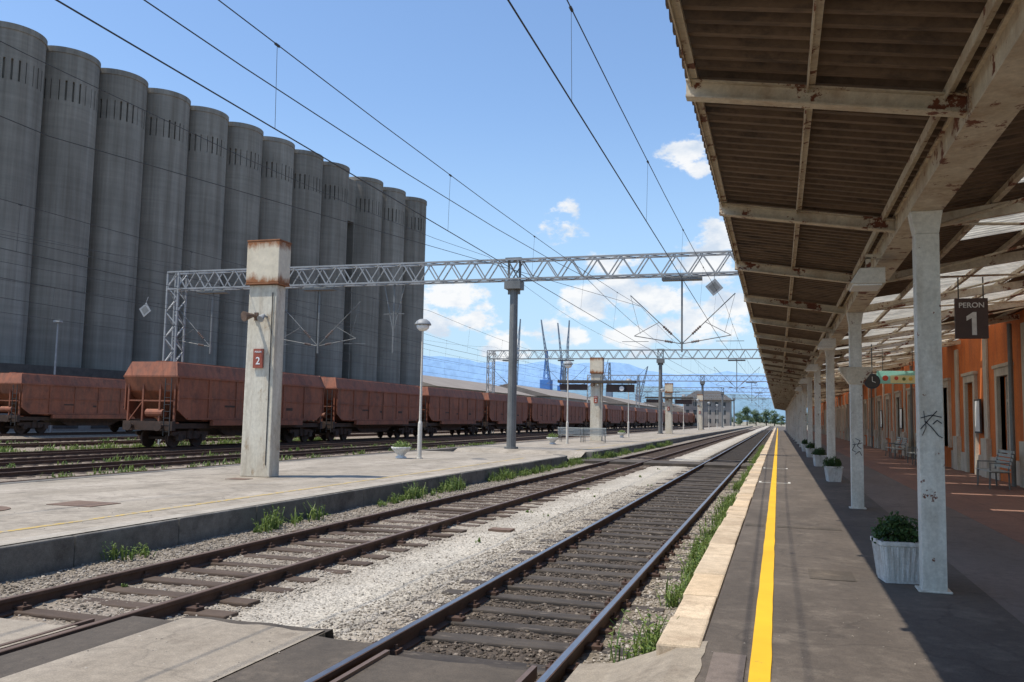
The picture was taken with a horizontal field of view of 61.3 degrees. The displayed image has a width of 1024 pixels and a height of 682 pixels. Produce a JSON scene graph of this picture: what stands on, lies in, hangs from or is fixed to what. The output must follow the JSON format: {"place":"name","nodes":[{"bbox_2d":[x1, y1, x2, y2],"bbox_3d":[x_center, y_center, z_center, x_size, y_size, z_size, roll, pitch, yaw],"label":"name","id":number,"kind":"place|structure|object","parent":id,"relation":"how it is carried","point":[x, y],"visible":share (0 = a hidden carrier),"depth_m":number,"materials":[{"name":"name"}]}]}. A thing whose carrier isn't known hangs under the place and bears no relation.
{"place":"outdoors","nodes":[
{"label":"outdoors","id":0,"kind":"place"},
{"bbox_2d":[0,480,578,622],"bbox_3d":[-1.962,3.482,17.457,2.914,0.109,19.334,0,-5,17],"label":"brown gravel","id":1,"kind":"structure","parent":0,"point":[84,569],"depth_m":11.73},
{"bbox_2d":[0,618,707,681],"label":"crossing pavement","id":2,"kind":"structure","parent":0,"point":[133,658],"depth_m":6.42,"materials":[{"name":"concrete"}]},
{"bbox_2d":[0,0,764,374],"label":"sky","id":3,"kind":"structure","parent":0,"point":[464,83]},
{"bbox_2d":[0,422,807,681],"bbox_3d":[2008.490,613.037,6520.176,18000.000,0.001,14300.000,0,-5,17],"label":"ground","id":4,"kind":"structure","parent":0,"point":[753,424],"depth_m":77.56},
{"bbox_2d":[0,21,47,363],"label":"grain silo","id":5,"kind":"object","parent":4,"relation":"on","point":[22,75],"visible":0.99,"depth_m":79.24,"materials":[{"name":"concrete"}]},
{"bbox_2d":[25,45,100,367],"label":"grain silo","id":6,"kind":"object","parent":4,"relation":"on","point":[65,168],"visible":0.66,"depth_m":83.71,"materials":[{"name":"concrete"}]},
{"bbox_2d":[0,363,125,430],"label":"loading shed","id":7,"kind":"structure","parent":4,"relation":"on","point":[67,371],"depth_m":79.41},
{"bbox_2d":[81,68,148,370],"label":"grain silo","id":8,"kind":"object","parent":4,"relation":"on","point":[117,182],"visible":0.71,"depth_m":88.94,"materials":[{"name":"concrete"}]},
{"bbox_2d":[132,88,190,361],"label":"grain silo","id":9,"kind":"object","parent":4,"relation":"on","point":[163,196],"visible":0.67,"depth_m":94.21,"materials":[{"name":"concrete"}]},
{"bbox_2d":[177,105,228,364],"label":"grain silo","id":10,"kind":"object","parent":4,"relation":"on","point":[203,215],"visible":0.59,"depth_m":99.59,"materials":[{"name":"concrete"}]},
{"bbox_2d":[216,121,263,367],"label":"grain silo","id":11,"kind":"object","parent":4,"relation":"on","point":[241,218],"visible":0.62,"depth_m":104.64,"materials":[{"name":"concrete"}]},
{"bbox_2d":[0,616,526,681],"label":"crossing timber","id":12,"kind":"object","parent":4,"relation":"on","point":[307,658],"visible":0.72,"depth_m":6.48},
{"bbox_2d":[0,618,536,681],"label":"flangeway edge","id":13,"kind":"object","parent":12,"relation":"on","point":[529,674],"visible":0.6,"depth_m":6.49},
{"bbox_2d":[258,136,294,371],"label":"grain silo","id":14,"kind":"object","parent":4,"relation":"on","point":[274,216],"visible":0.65,"depth_m":110.65,"materials":[{"name":"concrete"}]},
{"bbox_2d":[285,149,323,374],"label":"grain silo","id":15,"kind":"object","parent":4,"relation":"on","point":[305,224],"visible":0.61,"depth_m":115.32,"materials":[{"name":"concrete"}]},
{"bbox_2d":[315,161,349,377],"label":"grain silo","id":16,"kind":"object","parent":4,"relation":"on","point":[333,231],"visible":0.57,"depth_m":120.60,"materials":[{"name":"concrete"}]},
{"bbox_2d":[342,178,355,378],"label":"silo stair tower","id":17,"kind":"structure","parent":4,"relation":"on","point":[349,261],"depth_m":127.11,"materials":[{"name":"concrete"}]},
{"bbox_2d":[0,425,716,481],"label":"yard ballast","id":18,"kind":"structure","parent":4,"relation":"on","point":[42,477],"depth_m":49.14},
{"bbox_2d":[0,431,134,435],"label":"railway track","id":19,"kind":"structure","parent":18,"relation":"on","point":[59,433],"depth_m":64.87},
{"bbox_2d":[0,372,157,433],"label":"hopper wagon","id":20,"kind":"object","parent":19,"relation":"on","point":[28,400],"visible":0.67,"depth_m":63.00,"materials":[{"name":"metal"}]},
{"bbox_2d":[0,426,582,442],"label":"railway track","id":21,"kind":"structure","parent":18,"relation":"on","point":[61,439],"depth_m":53.70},
{"bbox_2d":[0,426,643,448],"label":"railway track","id":22,"kind":"structure","parent":18,"relation":"on","point":[56,444],"depth_m":49.56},
{"bbox_2d":[0,435,657,586],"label":"weeds","id":23,"kind":"object","parent":18,"relation":"on","point":[101,446],"visible":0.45,"depth_m":40.47,"materials":[{"name":"green plant"}]},
{"bbox_2d":[0,425,688,458],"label":"railway track","id":24,"kind":"structure","parent":18,"relation":"on","point":[26,454],"depth_m":44.47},
{"bbox_2d":[122,361,325,447],"bbox_3d":[-15.701,3.724,49.241,3.400,4.329,15.220,0,-5,17],"label":"hopper wagon","id":25,"kind":"object","parent":24,"relation":"on","point":[195,404],"visible":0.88,"depth_m":44.11,"materials":[{"name":"metal"}]},
{"bbox_2d":[307,377,419,440],"bbox_3d":[-11.039,5.143,64.376,3.400,4.329,15.220,0,-5,17],"label":"hopper wagon","id":26,"kind":"object","parent":24,"relation":"on","point":[356,405],"visible":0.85,"depth_m":61.68,"materials":[{"name":"metal"}]},
{"bbox_2d":[409,386,484,436],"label":"hopper wagon","id":27,"kind":"object","parent":24,"relation":"on","point":[453,410],"visible":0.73,"depth_m":77.38,"materials":[{"name":"metal"}]},
{"bbox_2d":[469,392,527,433],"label":"hopper wagon","id":28,"kind":"object","parent":24,"relation":"on","point":[495,412],"visible":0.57,"depth_m":91.00,"materials":[{"name":"metal"}]},
{"bbox_2d":[516,397,560,432],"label":"hopper wagon","id":29,"kind":"object","parent":24,"relation":"on","point":[543,413],"visible":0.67,"depth_m":107.97,"materials":[{"name":"metal"}]},
{"bbox_2d":[547,400,585,430],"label":"hopper wagon","id":30,"kind":"object","parent":24,"relation":"on","point":[576,414],"visible":0.47,"depth_m":123.47,"materials":[{"name":"metal"}]},
{"bbox_2d":[573,403,605,428],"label":"hopper wagon","id":31,"kind":"object","parent":24,"relation":"on","point":[587,420],"visible":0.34,"depth_m":133.95,"materials":[{"name":"metal"}]},
{"bbox_2d":[603,405,621,428],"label":"hopper wagon","id":32,"kind":"object","parent":24,"relation":"on","point":[613,415],"visible":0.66,"depth_m":154.09,"materials":[{"name":"metal"}]},
{"bbox_2d":[611,406,634,428],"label":"hopper wagon","id":33,"kind":"object","parent":24,"relation":"on","point":[624,420],"visible":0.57,"depth_m":167.71,"materials":[{"name":"metal"}]},
{"bbox_2d":[625,408,646,427],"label":"hopper wagon","id":34,"kind":"object","parent":24,"relation":"on","point":[640,416],"visible":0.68,"depth_m":183.78,"materials":[{"name":"metal"}]},
{"bbox_2d":[637,409,655,427],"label":"hopper wagon","id":35,"kind":"object","parent":24,"relation":"on","point":[651,417],"visible":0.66,"depth_m":199.44,"materials":[{"name":"metal"}]},
{"bbox_2d":[0,426,696,467],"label":"railway track","id":36,"kind":"structure","parent":18,"relation":"on","point":[22,462],"depth_m":39.44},
{"bbox_2d":[0,426,714,478],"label":"railway track","id":37,"kind":"structure","parent":18,"relation":"on","point":[29,472],"depth_m":32.95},
{"bbox_2d":[0,426,720,484],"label":"island kerb rear","id":38,"kind":"structure","parent":18,"relation":"on","point":[448,449],"depth_m":25.00,"materials":[{"name":"concrete"}]},
{"bbox_2d":[0,425,738,482],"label":"railway track","id":39,"kind":"structure","parent":18,"relation":"on","point":[240,463],"depth_m":28.30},
{"bbox_2d":[349,176,382,380],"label":"grain silo","id":40,"kind":"object","parent":4,"relation":"on","point":[367,241],"visible":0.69,"depth_m":127.89,"materials":[{"name":"concrete"}]},
{"bbox_2d":[0,427,745,581],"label":"island kerb","id":41,"kind":"structure","parent":4,"relation":"on","point":[20,560],"depth_m":13.19,"materials":[{"name":"concrete"}]},
{"bbox_2d":[0,456,560,545],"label":"kerb top band","id":42,"kind":"object","parent":41,"relation":"on","point":[25,539],"visible":1,"depth_m":13.71,"materials":[{"name":"concrete"}]},
{"bbox_2d":[0,426,752,540],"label":"island platform","id":43,"kind":"structure","parent":4,"relation":"on","point":[26,503],"depth_m":19.11,"materials":[{"name":"concrete"}]},
{"bbox_2d":[46,500,120,506],"bbox_3d":[-7.218,2.745,14.573,0.900,0.010,0.700,0,-5,17],"label":"manhole cover","id":44,"kind":"object","parent":43,"relation":"on","point":[78,503],"visible":1,"depth_m":14.51,"materials":[{"name":"metal"}]},
{"bbox_2d":[0,458,521,532],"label":"faded line","id":45,"kind":"object","parent":43,"relation":"on","point":[218,501],"visible":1,"depth_m":14.89,"materials":[{"name":"yellow paint"}]},
{"bbox_2d":[240,239,291,477],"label":"concrete pillar","id":46,"kind":"structure","parent":43,"relation":"on","point":[268,273],"depth_m":21.65,"materials":[{"name":"white paint"}]},
{"bbox_2d":[391,439,411,458],"bbox_3d":[-4.074,3.979,31.873,0.788,0.699,0.760,0,-5,17],"label":"flower bowl","id":47,"kind":"object","parent":43,"relation":"on","point":[400,450],"visible":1,"depth_m":31.69,"materials":[{"name":"white concrete"}]},
{"bbox_2d":[415,319,430,458],"bbox_3d":[-3.382,1.760,32.184,0.630,5.200,0.630,0,-5,17],"label":"platform lamp","id":48,"kind":"object","parent":43,"relation":"on","point":[423,325],"visible":1,"depth_m":32.13,"materials":[{"name":"metal"}]},
{"bbox_2d":[563,361,572,443],"bbox_3d":[3.508,3.847,54.449,0.630,5.200,0.630,0,-5,17],"label":"platform lamp","id":49,"kind":"object","parent":43,"relation":"on","point":[568,364],"visible":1,"depth_m":54.42,"materials":[{"name":"metal"}]},
{"bbox_2d":[590,357,603,440],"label":"concrete pillar","id":50,"kind":"structure","parent":43,"relation":"on","point":[596,402],"depth_m":61.64,"materials":[{"name":"white paint"}]},
{"bbox_2d":[557,380,636,391],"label":"hanging boards","id":51,"kind":"object","parent":50,"relation":"hanging from","point":[612,385],"visible":0.99,"depth_m":61.53,"materials":[{"name":"metal"}]},
{"bbox_2d":[665,383,672,433],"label":"concrete pillar","id":52,"kind":"structure","parent":43,"relation":"on","point":[668,410],"depth_m":102.56,"materials":[{"name":"white paint"}]},
{"bbox_2d":[645,397,692,403],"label":"hanging boards","id":53,"kind":"object","parent":52,"relation":"hanging from","point":[680,400],"visible":0.96,"depth_m":102.37,"materials":[{"name":"metal"}]},
{"bbox_2d":[697,394,702,429],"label":"concrete pillar","id":54,"kind":"structure","parent":43,"relation":"on","point":[700,412],"depth_m":143.49,"materials":[{"name":"white paint"}]},
{"bbox_2d":[0,426,775,681],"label":"ballast bed","id":55,"kind":"object","parent":4,"relation":"on","point":[653,475],"visible":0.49,"depth_m":10.92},
{"bbox_2d":[0,426,763,655],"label":"railway track","id":56,"kind":"structure","parent":55,"relation":"on","point":[181,603],"depth_m":11.60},
{"bbox_2d":[101,440,672,561],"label":"weeds","id":57,"kind":"object","parent":55,"relation":"on","point":[275,522],"visible":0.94,"depth_m":20.43,"materials":[{"name":"green plant"}]},
{"bbox_2d":[304,426,773,681],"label":"railway track","id":58,"kind":"structure","parent":55,"relation":"on","point":[430,625],"depth_m":9.88,"materials":[{"name":"metal"}]},
{"bbox_2d":[412,493,708,678],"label":"oily ballast","id":59,"kind":"structure","parent":55,"relation":"on","point":[496,617],"depth_m":9.17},
{"bbox_2d":[582,458,753,468],"bbox_3d":[6.856,5.428,38.088,7.550,0.190,2.500,0,-5,17],"label":"crossing","id":60,"kind":"object","parent":55,"relation":"on","point":[673,463],"visible":0.63,"depth_m":37.39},
{"bbox_2d":[605,445,764,662],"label":"weeds","id":61,"kind":"object","parent":55,"relation":"on","point":[672,598],"visible":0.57,"depth_m":9.78,"materials":[{"name":"green plant"}]},
{"bbox_2d":[376,187,405,383],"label":"grain silo","id":62,"kind":"object","parent":4,"relation":"on","point":[392,246],"visible":0.52,"depth_m":133.48,"materials":[{"name":"concrete"}]},
{"bbox_2d":[400,196,426,385],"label":"grain silo","id":63,"kind":"object","parent":4,"relation":"on","point":[413,296],"visible":0.45,"depth_m":138.97,"materials":[{"name":"concrete"}]},
{"bbox_2d":[157,250,737,448],"bbox_3d":[-4.546,0.845,45.445,32.448,10.170,0.790,0,-5,17],"label":"catenary gantry","id":64,"kind":"object","parent":4,"relation":"on","point":[513,286],"visible":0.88,"depth_m":44.81,"materials":[{"name":"metal"}]},
{"bbox_2d":[0,116,637,305],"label":"feeder wire","id":65,"kind":"object","parent":64,"relation":"hanging from","point":[268,199],"visible":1,"depth_m":20.99,"materials":[{"name":"metal"}]},
{"bbox_2d":[0,261,663,403],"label":"overhead wire","id":66,"kind":"object","parent":64,"relation":"hanging from","point":[223,318],"visible":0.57,"depth_m":39.68,"materials":[{"name":"metal"}]},
{"bbox_2d":[0,236,673,402],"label":"overhead wire","id":67,"kind":"object","parent":64,"relation":"hanging from","point":[241,322],"visible":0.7,"depth_m":34.42,"materials":[{"name":"metal"}]},
{"bbox_2d":[1,279,690,409],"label":"overhead wire","id":68,"kind":"object","parent":64,"relation":"hanging from","point":[236,345],"visible":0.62,"depth_m":45.73,"materials":[{"name":"metal"}]},
{"bbox_2d":[1,199,717,408],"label":"overhead wire","id":69,"kind":"object","parent":64,"relation":"hanging from","point":[238,301],"visible":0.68,"depth_m":27.46,"materials":[{"name":"metal"}]},
{"bbox_2d":[0,41,730,395],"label":"feeder wire","id":70,"kind":"object","parent":64,"relation":"hanging from","point":[252,161],"visible":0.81,"depth_m":23.47,"materials":[{"name":"metal"}]},
{"bbox_2d":[55,0,758,410],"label":"overhead wire","id":71,"kind":"object","parent":64,"relation":"hanging from","point":[329,160],"visible":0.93,"depth_m":12.62,"materials":[{"name":"metal"}]},
{"bbox_2d":[144,0,739,394],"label":"feeder wire","id":72,"kind":"object","parent":64,"relation":"hanging from","point":[350,136],"visible":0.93,"depth_m":18.55,"materials":[{"name":"metal"}]},
{"bbox_2d":[507,0,770,406],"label":"overhead wire","id":73,"kind":"object","parent":64,"relation":"hanging from","point":[526,29],"visible":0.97,"depth_m":12.24,"materials":[{"name":"metal"}]},
{"bbox_2d":[422,375,533,396],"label":"warehouse","id":74,"kind":"structure","parent":4,"relation":"on","point":[438,382],"depth_m":184.74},
{"bbox_2d":[540,320,552,389],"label":"harbour crane","id":75,"kind":"object","parent":4,"relation":"on","point":[544,382],"visible":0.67,"depth_m":438.67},
{"bbox_2d":[499,384,608,404],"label":"warehouse","id":76,"kind":"structure","parent":4,"relation":"on","point":[546,393],"depth_m":241.46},
{"bbox_2d":[486,349,763,433],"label":"catenary gantry","id":77,"kind":"object","parent":4,"relation":"on","point":[660,361],"visible":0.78,"depth_m":99.98,"materials":[{"name":"metal"}]},
{"bbox_2d":[603,396,657,409],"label":"warehouse","id":78,"kind":"structure","parent":4,"relation":"on","point":[618,401],"depth_m":312.94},
{"bbox_2d":[587,375,766,429],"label":"catenary gantry","id":79,"kind":"object","parent":4,"relation":"on","point":[702,383],"visible":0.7,"depth_m":154.69,"materials":[{"name":"metal"}]},
{"bbox_2d":[636,387,769,427],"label":"catenary gantry","id":80,"kind":"object","parent":4,"relation":"on","point":[694,398],"visible":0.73,"depth_m":211.72,"materials":[{"name":"metal"}]},
{"bbox_2d":[684,391,732,426],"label":"town house","id":81,"kind":"structure","parent":4,"relation":"on","point":[712,415],"depth_m":302.02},
{"bbox_2d":[656,428,775,654],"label":"platform kerb","id":82,"kind":"structure","parent":4,"relation":"on","point":[689,626],"depth_m":8.70,"materials":[{"name":"concrete"}]},
{"bbox_2d":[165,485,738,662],"bbox_3d":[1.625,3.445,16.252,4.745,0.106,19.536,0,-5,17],"label":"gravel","id":83,"kind":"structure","parent":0,"point":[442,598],"depth_m":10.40,"materials":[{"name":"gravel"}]},
{"bbox_2d":[423,355,770,397],"bbox_3d":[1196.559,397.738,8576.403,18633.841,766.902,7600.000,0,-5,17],"label":"hill","id":84,"kind":"structure","parent":0,"point":[616,368],"depth_m":9681.24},
{"bbox_2d":[553,384,807,421],"bbox_3d":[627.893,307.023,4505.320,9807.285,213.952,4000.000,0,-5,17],"label":"hill","id":85,"kind":"structure","parent":0,"point":[740,404],"depth_m":4976.12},
{"bbox_2d":[694,426,1023,681],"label":"platform pavement","id":86,"kind":"structure","parent":0,"point":[968,630],"depth_m":7.47,"materials":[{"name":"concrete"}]},
{"bbox_2d":[705,652,745,681],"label":"pavement patch","id":87,"kind":"object","parent":86,"relation":"on","point":[726,667],"visible":1,"depth_m":5.60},
{"bbox_2d":[748,428,777,681],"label":"yellow line","id":88,"kind":"object","parent":86,"relation":"on","point":[760,663],"visible":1,"depth_m":7.49,"materials":[{"name":"paint"}]},
{"bbox_2d":[811,447,826,466],"bbox_3d":[11.373,4.281,31.996,0.568,0.711,0.546,0,-5,17],"label":"planter","id":89,"kind":"object","parent":86,"relation":"on","point":[819,456],"visible":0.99,"depth_m":31.84,"materials":[{"name":"concrete"}]},
{"bbox_2d":[822,456,842,481],"bbox_3d":[8.839,3.516,23.834,0.549,0.711,0.552,0,-5,17],"label":"planter","id":90,"kind":"object","parent":86,"relation":"on","point":[833,469],"visible":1,"depth_m":23.66,"materials":[{"name":"concrete"}]},
{"bbox_2d":[808,569,856,581],"bbox_3d":[3.374,2.472,9.130,0.450,0.001,0.600,0,-5,17],"label":"pavement patch","id":91,"kind":"object","parent":86,"relation":"on","point":[831,575],"visible":1,"depth_m":9.11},
{"bbox_2d":[665,0,1023,594],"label":"station canopy","id":92,"kind":"object","parent":86,"relation":"on","point":[841,139],"visible":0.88,"depth_m":8.40,"materials":[{"name":"beige paint"}]},
{"bbox_2d":[816,330,835,349],"bbox_3d":[7.415,-0.034,20.411,0.416,0.440,0.600,0,-5,17],"label":"canopy lamp","id":93,"kind":"object","parent":92,"relation":"attached to","point":[827,343],"visible":0.99,"depth_m":20.14,"materials":[{"name":"metal"}]},
{"bbox_2d":[847,254,885,291],"bbox_3d":[4.571,-0.899,11.178,0.416,0.440,0.600,0,-5,17],"label":"canopy lamp","id":94,"kind":"object","parent":92,"relation":"attached to","point":[868,278],"visible":0.99,"depth_m":10.91,"materials":[{"name":"metal"}]},
{"bbox_2d":[864,344,879,388],"bbox_3d":[11.600,0.820,27.855,0.477,1.438,0.162,0,-5,17],"label":"hanging clock","id":95,"kind":"object","parent":92,"relation":"hanging from","point":[872,381],"visible":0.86,"depth_m":27.75,"materials":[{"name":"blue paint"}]},
{"bbox_2d":[877,349,914,383],"bbox_3d":[13.974,0.899,31.323,1.400,1.300,0.114,0,-5,17],"label":"cafe sign","id":96,"kind":"object","parent":92,"relation":"hanging from","point":[896,377],"visible":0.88,"depth_m":31.25,"materials":[{"name":"metal"}]},
{"bbox_2d":[954,277,988,338],"bbox_3d":[8.178,-0.590,15.391,0.530,1.100,0.089,0,-5,17],"label":"platform sign","id":97,"kind":"object","parent":92,"relation":"hanging from","point":[971,318],"visible":1,"depth_m":15.34,"materials":[{"name":"metal"}]},
{"bbox_2d":[870,510,919,583],"bbox_3d":[3.999,2.116,8.956,0.540,0.712,0.564,0,-5,17],"label":"planter","id":98,"kind":"object","parent":86,"relation":"on","point":[896,557],"visible":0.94,"depth_m":8.76,"materials":[{"name":"concrete"}]},
{"bbox_2d":[785,427,1023,623],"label":"covered pavement","id":99,"kind":"structure","parent":0,"point":[988,561],"depth_m":11.60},
{"bbox_2d":[807,430,1023,544],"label":"tiled pavement","id":100,"kind":"structure","parent":0,"point":[999,508],"depth_m":21.43,"materials":[{"name":"red tile"}]},
{"bbox_2d":[812,280,1023,487],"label":"station building","id":101,"kind":"structure","parent":100,"relation":"on","point":[972,369],"depth_m":29.90,"materials":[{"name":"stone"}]},
{"bbox_2d":[876,395,881,448],"bbox_3d":[23.690,5.234,55.561,0.270,3.404,1.960,0,-5,17],"label":"door","id":102,"kind":"structure","parent":101,"relation":"in","point":[879,398],"depth_m":56.10,"materials":[{"name":"stone"}]},
{"bbox_2d":[884,393,890,438],"bbox_3d":[22.349,4.443,51.215,0.270,2.640,1.960,0,-5,17],"label":"window","id":103,"kind":"structure","parent":101,"relation":"in","point":[887,396],"depth_m":51.64,"materials":[{"name":"stone"}]},
{"bbox_2d":[894,390,901,439],"bbox_3d":[21.000,4.033,46.837,0.270,2.640,1.960,0,-5,17],"label":"window","id":104,"kind":"structure","parent":101,"relation":"in","point":[898,393],"depth_m":47.38,"materials":[{"name":"stone"}]},
{"bbox_2d":[906,387,914,457],"bbox_3d":[19.644,4.003,42.425,0.270,3.404,1.960,0,-5,17],"label":"door","id":105,"kind":"structure","parent":101,"relation":"in","point":[907,389],"depth_m":42.98,"materials":[{"name":"stone"}]},
{"bbox_2d":[909,365,913,458],"bbox_3d":[18.930,3.357,40.919,0.119,4.400,0.119,0,-5,17],"label":"downpipe","id":106,"kind":"object","parent":101,"relation":"attached to","point":[911,409],"visible":0.84,"depth_m":40.87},
{"bbox_2d":[943,378,951,447],"bbox_3d":[16.954,2.802,33.701,0.270,2.640,1.960,0,-5,17],"label":"window","id":107,"kind":"structure","parent":101,"relation":"in","point":[946,381],"depth_m":32.94,"materials":[{"name":"stone"}]},
{"bbox_2d":[961,371,978,474],"bbox_3d":[15.645,2.772,29.274,0.370,3.404,1.960,0,-5,17],"label":"door","id":108,"kind":"structure","parent":101,"relation":"in","point":[969,377],"depth_m":29.81,"materials":[{"name":"stone"}]},
{"bbox_2d":[974,399,981,432],"bbox_3d":[15.102,2.437,28.002,0.056,1.100,0.800,0,-5,17],"label":"notice board","id":109,"kind":"object","parent":101,"relation":"attached to","point":[978,415],"visible":1,"depth_m":27.82,"materials":[{"name":"paper"}]},
{"bbox_2d":[991,362,1015,454],"bbox_3d":[14.304,1.981,24.929,0.370,2.640,1.960,0,-5,17],"label":"window","id":110,"kind":"structure","parent":101,"relation":"in","point":[1000,370],"depth_m":25.51,"materials":[{"name":"stone"}]},
{"bbox_2d":[1007,323,1016,486],"bbox_3d":[13.535,1.716,23.404,0.119,4.400,0.119,0,-5,17],"label":"downpipe","id":111,"kind":"object","parent":101,"relation":"attached to","point":[1011,399],"visible":1,"depth_m":23.37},
{"bbox_2d":[975,449,1014,489],"bbox_3d":[12.669,3.351,22.678,0.587,0.985,1.700,0,-5,17],"label":"bench","id":112,"kind":"object","parent":100,"relation":"on","point":[998,463],"visible":1,"depth_m":22.45,"materials":[{"name":"paint"}]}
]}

